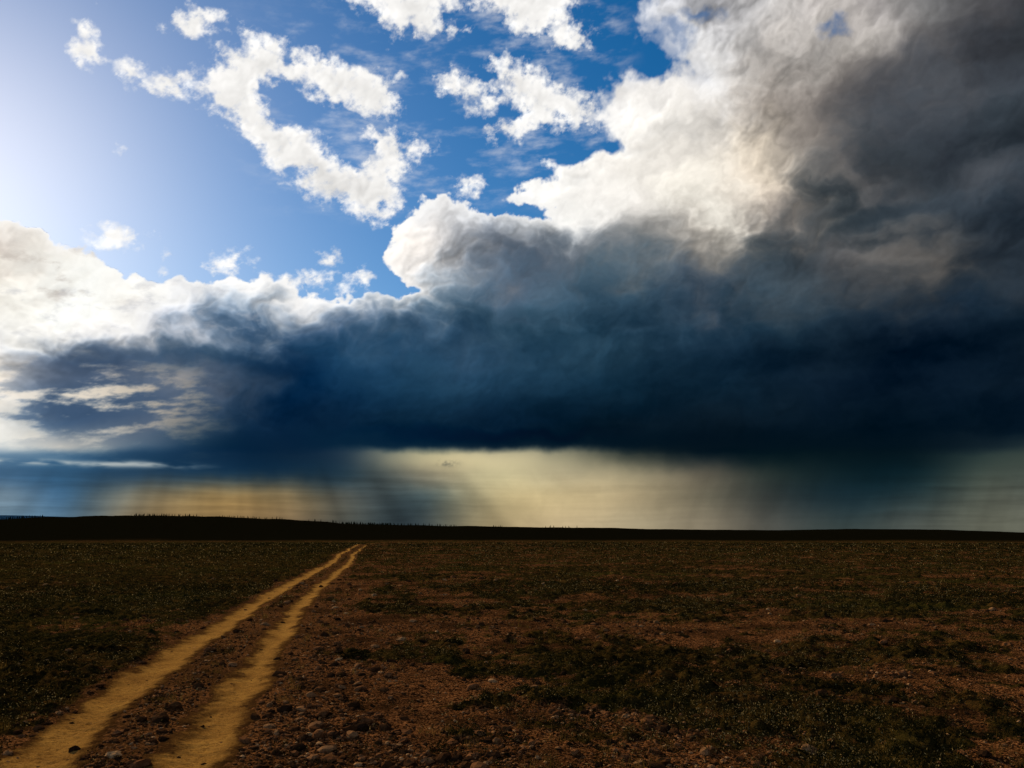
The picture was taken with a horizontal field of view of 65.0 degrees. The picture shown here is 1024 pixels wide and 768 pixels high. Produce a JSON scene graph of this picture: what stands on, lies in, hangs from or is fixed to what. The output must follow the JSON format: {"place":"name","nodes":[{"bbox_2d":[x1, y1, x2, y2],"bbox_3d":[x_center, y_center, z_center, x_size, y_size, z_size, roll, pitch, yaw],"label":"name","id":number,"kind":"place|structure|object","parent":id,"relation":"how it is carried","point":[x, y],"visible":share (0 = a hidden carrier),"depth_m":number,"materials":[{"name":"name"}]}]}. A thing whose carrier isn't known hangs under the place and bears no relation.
{"place":"outdoors","nodes":[
{"label":"outdoors","id":0,"kind":"place"},
{"bbox_2d":[0,515,55,518],"bbox_3d":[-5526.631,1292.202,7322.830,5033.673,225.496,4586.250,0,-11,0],"label":"hill","id":1,"kind":"structure","parent":0,"point":[7,516],"depth_m":7922.35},
{"bbox_2d":[0,543,372,767],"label":"dirt road","id":2,"kind":"structure","parent":0,"point":[195,745],"depth_m":11.01,"materials":[{"name":"brown soil"}]},
{"bbox_2d":[0,0,1023,531],"bbox_3d":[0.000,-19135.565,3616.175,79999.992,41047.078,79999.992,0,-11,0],"label":"sky","id":3,"kind":"structure","parent":0,"point":[762,268],"depth_m":37223.09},
{"bbox_2d":[0,515,1023,767],"bbox_3d":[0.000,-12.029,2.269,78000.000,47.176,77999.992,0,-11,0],"label":"ground","id":4,"kind":"structure","parent":0,"point":[154,529],"depth_m":18.60,"materials":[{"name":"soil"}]},
{"bbox_2d":[1,513,569,527],"bbox_3d":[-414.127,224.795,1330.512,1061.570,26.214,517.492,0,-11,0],"label":"distant trees","id":5,"kind":"object","parent":4,"relation":"on","point":[23,517],"visible":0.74,"depth_m":1358.96,"materials":[{"name":"black plant"}]},
{"bbox_2d":[0,541,1023,767],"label":"dwarf shrubs","id":6,"kind":"object","parent":4,"relation":"on","point":[852,746],"visible":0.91,"depth_m":21.77,"materials":[{"name":"green plant"}]},
{"bbox_2d":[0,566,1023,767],"bbox_3d":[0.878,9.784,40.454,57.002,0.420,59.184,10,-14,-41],"label":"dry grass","id":7,"kind":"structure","parent":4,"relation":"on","point":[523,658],"depth_m":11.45,"materials":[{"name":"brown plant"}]}
]}

